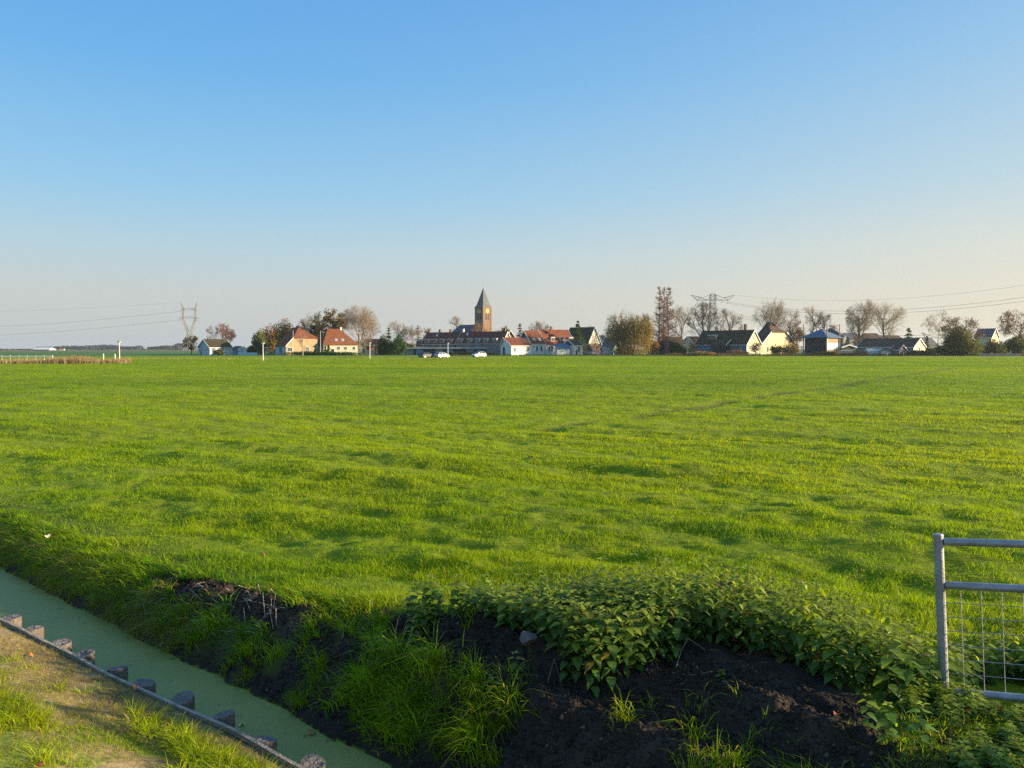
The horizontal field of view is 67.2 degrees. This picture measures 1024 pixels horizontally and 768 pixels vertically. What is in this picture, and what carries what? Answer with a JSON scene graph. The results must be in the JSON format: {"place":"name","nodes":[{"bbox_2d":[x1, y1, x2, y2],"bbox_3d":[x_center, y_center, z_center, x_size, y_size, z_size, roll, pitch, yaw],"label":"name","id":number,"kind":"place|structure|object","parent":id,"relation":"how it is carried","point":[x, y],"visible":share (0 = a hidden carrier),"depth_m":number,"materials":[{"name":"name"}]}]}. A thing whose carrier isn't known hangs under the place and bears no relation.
{"place":"outdoors","nodes":[
{"label":"outdoors","id":0,"kind":"place"},
{"bbox_2d":[0,622,313,767],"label":"verge grass","id":1,"kind":"structure","parent":0,"point":[16,710],"depth_m":5.25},
{"bbox_2d":[0,567,391,767],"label":"ditch water","id":2,"kind":"structure","parent":0,"point":[214,694],"depth_m":6.97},
{"bbox_2d":[0,349,1023,767],"bbox_3d":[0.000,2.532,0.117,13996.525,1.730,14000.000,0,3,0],"label":"ground","id":3,"kind":"structure","parent":0,"point":[760,661],"depth_m":10.96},
{"bbox_2d":[2,614,21,626],"bbox_3d":[-5.153,2.717,7.943,0.176,0.640,0.174,0,3,0],"label":"wooden post","id":4,"kind":"object","parent":3,"relation":"on","point":[16,619],"visible":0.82,"depth_m":7.92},
{"bbox_2d":[25,625,43,638],"bbox_3d":[-4.715,2.725,7.612,0.158,0.655,0.156,1,3,16],"label":"wooden post","id":5,"kind":"object","parent":3,"relation":"on","point":[37,630],"visible":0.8,"depth_m":7.58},
{"bbox_2d":[32,347,56,350],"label":"long barn","id":6,"kind":"structure","parent":3,"relation":"on","point":[44,349],"depth_m":902.29,"materials":[{"name":"white paint"}]},
{"bbox_2d":[52,639,71,651],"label":"wooden post","id":7,"kind":"object","parent":3,"relation":"on","point":[65,643],"visible":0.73,"depth_m":7.28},
{"bbox_2d":[0,355,132,363],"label":"reeds","id":8,"kind":"object","parent":3,"relation":"on","point":[75,359],"visible":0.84,"depth_m":120.86,"materials":[{"name":"brown plant"}]},
{"bbox_2d":[76,649,94,664],"bbox_3d":[-3.879,2.756,7.004,0.161,0.648,0.160,-2,4,-43],"label":"wooden post","id":9,"kind":"object","parent":3,"relation":"on","point":[88,655],"visible":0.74,"depth_m":6.98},
{"bbox_2d":[36,344,143,348],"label":"distant wood","id":10,"kind":"object","parent":3,"relation":"on","point":[105,346],"visible":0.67,"depth_m":1889.29,"materials":[{"name":"green plant"}]},
{"bbox_2d":[0,348,196,349],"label":"distant scrub","id":11,"kind":"object","parent":3,"relation":"on","point":[101,349],"visible":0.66,"depth_m":1296.81,"materials":[{"name":"green plant"}]},
{"bbox_2d":[107,665,127,680],"bbox_3d":[-3.402,2.765,6.655,0.161,0.662,0.161,-1,3,-28],"label":"wooden post","id":12,"kind":"object","parent":3,"relation":"on","point":[121,671],"visible":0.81,"depth_m":6.61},
{"bbox_2d":[133,678,155,693],"bbox_3d":[-3.059,2.787,6.418,0.167,0.640,0.168,-1,3,-12],"label":"wooden post","id":13,"kind":"object","parent":3,"relation":"on","point":[148,684],"visible":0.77,"depth_m":6.40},
{"bbox_2d":[0,618,305,767],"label":"ditch plank","id":14,"kind":"object","parent":3,"relation":"on","point":[251,741],"visible":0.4,"depth_m":6.04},
{"bbox_2d":[147,345,174,349],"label":"barn","id":15,"kind":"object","parent":3,"relation":"on","point":[164,347],"visible":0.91,"depth_m":1790.31,"materials":[{"name":"grey metal"}]},
{"bbox_2d":[171,691,194,710],"bbox_3d":[-2.611,2.794,6.119,0.170,0.655,0.174,0,3,3],"label":"wooden post","id":16,"kind":"object","parent":3,"relation":"on","point":[186,699],"visible":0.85,"depth_m":6.10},
{"bbox_2d":[179,302,198,350],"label":"lattice pylon","id":17,"kind":"object","parent":3,"relation":"on","point":[193,323],"visible":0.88,"depth_m":797.68,"materials":[{"name":"metal"}]},
{"bbox_2d":[182,335,198,354],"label":"tree","id":18,"kind":"object","parent":3,"relation":"on","point":[188,344],"visible":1,"depth_m":283.01,"materials":[{"name":"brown plant"}]},
{"bbox_2d":[197,339,232,354],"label":"cottage","id":19,"kind":"structure","parent":3,"relation":"on","point":[207,346],"depth_m":283.42,"materials":[{"name":"paint"}]},
{"bbox_2d":[206,322,237,342],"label":"tree","id":20,"kind":"object","parent":3,"relation":"on","point":[225,333],"visible":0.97,"depth_m":295.17,"materials":[{"name":"brown plant"}]},
{"bbox_2d":[213,709,234,727],"bbox_3d":[-2.174,2.801,5.814,0.160,0.668,0.164,1,3,19],"label":"wooden post","id":21,"kind":"object","parent":3,"relation":"on","point":[227,717],"visible":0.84,"depth_m":5.77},
{"bbox_2d":[247,345,260,354],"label":"hedge","id":22,"kind":"object","parent":3,"relation":"on","point":[251,349],"visible":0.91,"depth_m":285.12,"materials":[{"name":"green plant"}]},
{"bbox_2d":[251,328,268,354],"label":"tree","id":23,"kind":"object","parent":3,"relation":"on","point":[260,337],"visible":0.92,"depth_m":290.67,"materials":[{"name":"green plant"}]},
{"bbox_2d":[26,357,498,359],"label":"dry verge","id":24,"kind":"structure","parent":3,"relation":"on","point":[303,359],"depth_m":172.44,"materials":[{"name":"brown plant"}]},
{"bbox_2d":[254,736,276,751],"bbox_3d":[-1.757,2.827,5.494,0.158,0.645,0.162,2,3,34],"label":"wooden post","id":25,"kind":"object","parent":3,"relation":"on","point":[270,742],"visible":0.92,"depth_m":5.46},
{"bbox_2d":[263,323,278,354],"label":"tree","id":26,"kind":"object","parent":3,"relation":"on","point":[271,336],"visible":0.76,"depth_m":294.91,"materials":[{"name":"brown plant"}]},
{"bbox_2d":[268,317,292,354],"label":"tree","id":27,"kind":"object","parent":3,"relation":"on","point":[282,332],"visible":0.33,"depth_m":300.69,"materials":[{"name":"brown plant"}]},
{"bbox_2d":[274,327,318,354],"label":"farmhouse","id":28,"kind":"object","parent":3,"relation":"on","point":[288,342],"visible":0.63,"depth_m":280.38,"materials":[{"name":"paint"}]},
{"bbox_2d":[298,313,313,331],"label":"bare tree","id":29,"kind":"object","parent":3,"relation":"on","point":[304,322],"visible":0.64,"depth_m":319.43,"materials":[{"name":"brown plant"}]},
{"bbox_2d":[300,754,325,767],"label":"wooden post","id":30,"kind":"object","parent":3,"relation":"on","point":[312,761],"visible":0.98,"depth_m":5.15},
{"bbox_2d":[306,311,322,336],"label":"tree","id":31,"kind":"object","parent":3,"relation":"on","point":[312,328],"visible":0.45,"depth_m":313.95,"materials":[{"name":"brown plant"}]},
{"bbox_2d":[278,351,364,354],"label":"hedge","id":32,"kind":"object","parent":3,"relation":"on","point":[321,353],"visible":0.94,"depth_m":265.28,"materials":[{"name":"green plant"}]},
{"bbox_2d":[315,317,333,348],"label":"tree","id":33,"kind":"object","parent":3,"relation":"on","point":[321,328],"visible":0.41,"depth_m":304.87,"materials":[{"name":"brown plant"}]},
{"bbox_2d":[323,308,347,332],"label":"tree","id":34,"kind":"object","parent":3,"relation":"on","point":[329,318],"visible":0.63,"depth_m":306.28,"materials":[{"name":"brown plant"}]},
{"bbox_2d":[318,327,358,352],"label":"farmhouse","id":35,"kind":"object","parent":3,"relation":"on","point":[337,340],"visible":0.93,"depth_m":286.26,"materials":[{"name":"orange tile"}]},
{"bbox_2d":[339,304,380,354],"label":"bare tree","id":36,"kind":"object","parent":3,"relation":"on","point":[363,319],"visible":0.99,"depth_m":298.39,"materials":[{"name":"brown plant"}]},
{"bbox_2d":[361,339,379,353],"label":"house","id":37,"kind":"structure","parent":3,"relation":"on","point":[371,345],"depth_m":336.39,"materials":[{"name":"brown brick"}]},
{"bbox_2d":[374,334,390,354],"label":"bush","id":38,"kind":"object","parent":3,"relation":"on","point":[382,346],"visible":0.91,"depth_m":274.98,"materials":[{"name":"green plant"}]},
{"bbox_2d":[386,321,407,353],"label":"bare tree","id":39,"kind":"object","parent":3,"relation":"on","point":[404,331],"visible":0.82,"depth_m":335.19,"materials":[{"name":"brown plant"}]},
{"bbox_2d":[387,333,408,354],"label":"bush","id":40,"kind":"object","parent":3,"relation":"on","point":[398,344],"visible":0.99,"depth_m":272.90,"materials":[{"name":"green plant"}]},
{"bbox_2d":[404,325,424,343],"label":"bare tree","id":41,"kind":"object","parent":3,"relation":"on","point":[411,331],"visible":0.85,"depth_m":336.33,"materials":[{"name":"brown plant"}]},
{"bbox_2d":[405,348,433,354],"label":"garage","id":42,"kind":"structure","parent":3,"relation":"on","point":[414,351],"depth_m":286.71,"materials":[{"name":"stone"}]},
{"bbox_2d":[421,329,460,347],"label":"terraced house row","id":43,"kind":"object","parent":3,"relation":"on","point":[439,339],"visible":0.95,"depth_m":314.72,"materials":[{"name":"red tile"}]},
{"bbox_2d":[434,348,464,352],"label":"garage","id":44,"kind":"structure","parent":3,"relation":"on","point":[449,350],"depth_m":285.70,"materials":[{"name":"stone"}]},
{"bbox_2d":[452,284,491,331],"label":"church","id":45,"kind":"structure","parent":3,"relation":"on","point":[483,312],"depth_m":401.62,"materials":[{"name":"brick"}]},
{"bbox_2d":[465,348,485,352],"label":"garage","id":46,"kind":"structure","parent":3,"relation":"on","point":[468,350],"depth_m":284.70,"materials":[{"name":"stone"}]},
{"bbox_2d":[455,328,509,354],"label":"terraced house row","id":47,"kind":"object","parent":3,"relation":"on","point":[490,341],"visible":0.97,"depth_m":305.00,"materials":[{"name":"grey tile"}]},
{"bbox_2d":[0,507,1023,767],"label":"bank grass","id":48,"kind":"structure","parent":3,"relation":"on","point":[96,573],"depth_m":6.59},
{"bbox_2d":[499,337,532,354],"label":"barn","id":49,"kind":"structure","parent":3,"relation":"on","point":[514,346],"depth_m":264.85,"materials":[{"name":"white paint"}]},
{"bbox_2d":[507,651,524,682],"bbox_3d":[0.023,2.038,5.549,0.104,0.211,0.116,-2,3,-32],"label":"nettle plant","id":50,"kind":"object","parent":3,"relation":"on","point":[513,665],"visible":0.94,"depth_m":5.53,"materials":[{"name":"green plant"}]},
{"bbox_2d":[520,631,536,644],"bbox_3d":[0.114,1.929,5.838,0.134,0.099,0.116,6,14,-27],"label":"stone","id":51,"kind":"object","parent":3,"relation":"on","point":[526,637],"visible":1,"depth_m":5.80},
{"bbox_2d":[520,330,545,354],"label":"house","id":52,"kind":"structure","parent":3,"relation":"on","point":[535,339],"depth_m":272.17,"materials":[{"name":"tile"}]},
{"bbox_2d":[527,321,549,330],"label":"bare tree","id":53,"kind":"object","parent":3,"relation":"on","point":[539,326],"visible":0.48,"depth_m":331.48,"materials":[{"name":"brown plant"}]},
{"bbox_2d":[433,353,663,355],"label":"garden edge","id":54,"kind":"object","parent":3,"relation":"on","point":[452,354],"visible":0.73,"depth_m":260.24,"materials":[{"name":"green plant"}]},
{"bbox_2d":[537,326,573,354],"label":"house","id":55,"kind":"structure","parent":3,"relation":"on","point":[551,337],"depth_m":280.77,"materials":[{"name":"tile"}]},
{"bbox_2d":[91,573,1023,767],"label":"peat crumbs","id":56,"kind":"object","parent":3,"relation":"on","point":[856,719],"visible":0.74,"depth_m":5.24,"materials":[{"name":"brown peat soil"}]},
{"bbox_2d":[554,344,570,354],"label":"lean to","id":57,"kind":"object","parent":3,"relation":"on","point":[561,349],"visible":0.91,"depth_m":264.44,"materials":[{"name":"white paint"}]},
{"bbox_2d":[563,339,583,354],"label":"annex","id":58,"kind":"object","parent":3,"relation":"on","point":[576,346],"visible":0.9,"depth_m":267.25,"materials":[{"name":"white paint"}]},
{"bbox_2d":[569,327,601,354],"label":"house","id":59,"kind":"structure","parent":3,"relation":"on","point":[589,335],"depth_m":292.92,"materials":[{"name":"tile"}]},
{"bbox_2d":[601,338,619,354],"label":"shed","id":60,"kind":"structure","parent":3,"relation":"on","point":[603,348],"depth_m":285.52,"materials":[{"name":"blue wood"}]},
{"bbox_2d":[602,309,655,354],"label":"weeping willow","id":61,"kind":"object","parent":3,"relation":"on","point":[633,333],"visible":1,"depth_m":266.58,"materials":[{"name":"green plant"}]},
{"bbox_2d":[646,339,659,354],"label":"bush","id":62,"kind":"object","parent":3,"relation":"on","point":[655,350],"visible":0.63,"depth_m":278.98,"materials":[{"name":"brown plant"}]},
{"bbox_2d":[652,287,667,354],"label":"tall conifer","id":63,"kind":"object","parent":3,"relation":"on","point":[659,315],"visible":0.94,"depth_m":286.95,"materials":[{"name":"brown plant"}]},
{"bbox_2d":[654,287,672,354],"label":"tall conifer","id":64,"kind":"object","parent":3,"relation":"on","point":[664,304],"visible":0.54,"depth_m":291.12,"materials":[{"name":"brown plant"}]},
{"bbox_2d":[658,287,679,344],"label":"tall conifer","id":65,"kind":"object","parent":3,"relation":"on","point":[667,316],"visible":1,"depth_m":284.97,"materials":[{"name":"brown plant"}]},
{"bbox_2d":[660,337,686,354],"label":"barn","id":66,"kind":"structure","parent":3,"relation":"on","point":[681,341],"depth_m":294.35,"materials":[{"name":"tile"}]},
{"bbox_2d":[669,343,687,353],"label":"hedge","id":67,"kind":"object","parent":3,"relation":"on","point":[676,347],"visible":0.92,"depth_m":282.76,"materials":[{"name":"green plant"}]},
{"bbox_2d":[667,306,691,338],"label":"bare tree","id":68,"kind":"object","parent":3,"relation":"on","point":[680,319],"visible":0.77,"depth_m":320.57,"materials":[{"name":"brown plant"}]},
{"bbox_2d":[684,336,698,353],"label":"cottage","id":69,"kind":"structure","parent":3,"relation":"on","point":[687,339],"depth_m":314.53,"materials":[{"name":"beige paint"}]},
{"bbox_2d":[685,302,725,340],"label":"bare tree","id":70,"kind":"object","parent":3,"relation":"on","point":[701,317],"visible":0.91,"depth_m":310.61,"materials":[{"name":"brown plant"}]},
{"bbox_2d":[400,553,1023,700],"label":"nettle patch","id":71,"kind":"object","parent":3,"relation":"on","point":[590,611],"visible":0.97,"depth_m":5.70,"materials":[{"name":"green plant"}]},
{"bbox_2d":[691,294,734,330],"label":"lattice pylon","id":72,"kind":"object","parent":3,"relation":"on","point":[715,295],"visible":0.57,"depth_m":696.89,"materials":[{"name":"metal"}]},
{"bbox_2d":[694,324,761,354],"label":"house","id":73,"kind":"structure","parent":3,"relation":"on","point":[724,341],"depth_m":275.85,"materials":[{"name":"tile"}]},
{"bbox_2d":[715,308,743,329],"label":"bare tree","id":74,"kind":"object","parent":3,"relation":"on","point":[724,312],"visible":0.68,"depth_m":324.56,"materials":[{"name":"brown plant"}]},
{"bbox_2d":[749,297,794,331],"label":"bare tree","id":75,"kind":"object","parent":3,"relation":"on","point":[774,316],"visible":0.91,"depth_m":307.01,"materials":[{"name":"brown plant"}]},
{"bbox_2d":[757,322,794,354],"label":"farmhouse","id":76,"kind":"object","parent":3,"relation":"on","point":[769,334],"visible":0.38,"depth_m":284.89,"materials":[{"name":"white paint"}]},
{"bbox_2d":[769,344,782,353],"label":"bush","id":77,"kind":"object","parent":3,"relation":"on","point":[775,349],"visible":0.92,"depth_m":267.20,"materials":[{"name":"green plant"}]},
{"bbox_2d":[779,309,801,333],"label":"bare tree","id":78,"kind":"object","parent":3,"relation":"on","point":[794,323],"visible":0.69,"depth_m":313.39,"materials":[{"name":"brown plant"}]},
{"bbox_2d":[781,342,802,353],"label":"shrub","id":79,"kind":"object","parent":3,"relation":"on","point":[787,349],"visible":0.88,"depth_m":274.93,"materials":[{"name":"brown plant"}]},
{"bbox_2d":[789,327,805,346],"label":"tree","id":80,"kind":"object","parent":3,"relation":"on","point":[798,333],"visible":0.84,"depth_m":290.57,"materials":[{"name":"brown plant"}]},
{"bbox_2d":[803,306,818,332],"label":"bare tree","id":81,"kind":"object","parent":3,"relation":"on","point":[812,319],"visible":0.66,"depth_m":321.04,"materials":[{"name":"brown plant"}]},
{"bbox_2d":[800,324,842,355],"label":"hay barn","id":82,"kind":"structure","parent":3,"relation":"on","point":[822,340],"depth_m":258.11,"materials":[{"name":"blue wood"}]},
{"bbox_2d":[813,311,830,330],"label":"bare tree","id":83,"kind":"object","parent":3,"relation":"on","point":[825,319],"visible":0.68,"depth_m":324.73,"materials":[{"name":"brown plant"}]},
{"bbox_2d":[828,328,846,343],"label":"house","id":84,"kind":"structure","parent":3,"relation":"on","point":[842,340],"depth_m":324.00,"materials":[{"name":"paint"}]},
{"bbox_2d":[665,351,1023,355],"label":"rough verge","id":85,"kind":"structure","parent":3,"relation":"on","point":[802,354],"depth_m":251.23,"materials":[{"name":"green plant"}]},
{"bbox_2d":[838,344,856,352],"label":"carport","id":86,"kind":"object","parent":3,"relation":"on","point":[847,347],"visible":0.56,"depth_m":268.38,"materials":[{"name":"stone"}]},
{"bbox_2d":[843,333,857,345],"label":"house","id":87,"kind":"structure","parent":3,"relation":"on","point":[849,337],"depth_m":345.30,"materials":[{"name":"stone"}]},
{"bbox_2d":[845,299,878,343],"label":"bare tree","id":88,"kind":"object","parent":3,"relation":"on","point":[866,310],"visible":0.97,"depth_m":315.78,"materials":[{"name":"brown plant"}]},
{"bbox_2d":[856,693,879,729],"bbox_3d":[2.116,1.956,4.585,0.113,0.209,0.124,0,3,9],"label":"nettle plant","id":89,"kind":"object","parent":3,"relation":"on","point":[865,721],"visible":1,"depth_m":4.58,"materials":[{"name":"green plant"}]},
{"bbox_2d":[869,299,907,337],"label":"bare tree","id":90,"kind":"object","parent":3,"relation":"on","point":[886,323],"visible":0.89,"depth_m":320.44,"materials":[{"name":"brown plant"}]},
{"bbox_2d":[876,701,900,742],"bbox_3d":[2.162,1.975,4.425,0.130,0.271,0.134,1,3,27],"label":"nettle plant","id":91,"kind":"object","parent":3,"relation":"on","point":[891,717],"visible":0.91,"depth_m":4.42,"materials":[{"name":"green plant"}]},
{"bbox_2d":[856,338,926,352],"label":"longhouse","id":92,"kind":"structure","parent":3,"relation":"on","point":[910,344],"depth_m":273.53,"materials":[{"name":"tile"}]},
{"bbox_2d":[890,345,907,354],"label":"porch","id":93,"kind":"object","parent":3,"relation":"on","point":[897,348],"visible":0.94,"depth_m":258.84,"materials":[{"name":"tile"}]},
{"bbox_2d":[905,700,937,745],"bbox_3d":[2.318,1.934,4.354,0.133,0.256,0.145,-2,4,-41],"label":"nettle plant","id":94,"kind":"object","parent":3,"relation":"on","point":[914,726],"visible":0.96,"depth_m":4.36,"materials":[{"name":"green plant"}]},
{"bbox_2d":[915,337,936,353],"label":"house","id":95,"kind":"structure","parent":3,"relation":"on","point":[932,342],"depth_m":347.13,"materials":[{"name":"stone"}]},
{"bbox_2d":[920,308,952,354],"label":"birch","id":96,"kind":"object","parent":3,"relation":"on","point":[935,327],"visible":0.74,"depth_m":283.10,"materials":[{"name":"brown plant"}]},
{"bbox_2d":[926,345,947,354],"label":"shrub","id":97,"kind":"object","parent":3,"relation":"on","point":[937,350],"visible":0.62,"depth_m":251.38,"materials":[{"name":"green plant"}]},
{"bbox_2d":[943,710,963,731],"bbox_3d":[2.684,2.062,4.693,0.110,0.126,0.096,0,3,0],"label":"nettle plant","id":98,"kind":"object","parent":3,"relation":"on","point":[953,722],"visible":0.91,"depth_m":4.68,"materials":[{"name":"green plant"}]},
{"bbox_2d":[886,678,1023,767],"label":"weeds","id":99,"kind":"object","parent":3,"relation":"on","point":[963,755],"visible":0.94,"depth_m":4.79,"materials":[{"name":"green plant"}]},
{"bbox_2d":[938,317,984,346],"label":"bare tree","id":100,"kind":"object","parent":3,"relation":"on","point":[952,324],"visible":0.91,"depth_m":245.65,"materials":[{"name":"brown plant"}]},
{"bbox_2d":[941,325,984,355],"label":"bush","id":101,"kind":"object","parent":3,"relation":"on","point":[964,345],"visible":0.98,"depth_m":244.53,"materials":[{"name":"green plant"}]},
{"bbox_2d":[933,533,1023,702],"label":"field gate","id":102,"kind":"structure","parent":3,"relation":"on","point":[940,542],"depth_m":5.07,"materials":[{"name":"metal"}]},
{"bbox_2d":[973,328,999,353],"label":"house","id":103,"kind":"structure","parent":3,"relation":"on","point":[991,333],"depth_m":319.94,"materials":[{"name":"stone"}]},
{"bbox_2d":[978,338,1007,353],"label":"hedge","id":104,"kind":"object","parent":3,"relation":"on","point":[994,346],"visible":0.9,"depth_m":247.90,"materials":[{"name":"green plant"}]},
{"bbox_2d":[979,354,1020,355],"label":"garden wall","id":105,"kind":"structure","parent":3,"relation":"on","point":[999,354],"depth_m":242.64,"materials":[{"name":"white paint"}]},
{"bbox_2d":[995,309,1023,337],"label":"tree","id":106,"kind":"object","parent":3,"relation":"on","point":[1008,324],"visible":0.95,"depth_m":253.74,"materials":[{"name":"brown plant"}]},
{"bbox_2d":[1005,333,1023,353],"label":"bush","id":107,"kind":"object","parent":3,"relation":"on","point":[1015,344],"visible":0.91,"depth_m":248.46,"materials":[{"name":"green plant"}]},
{"bbox_2d":[0,356,1023,730],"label":"field grass","id":108,"kind":"structure","parent":0,"point":[542,460],"depth_m":14.72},
{"bbox_2d":[0,0,1023,348],"label":"sky","id":109,"kind":"structure","parent":0,"point":[256,164],"materials":[{"name":"blue"}]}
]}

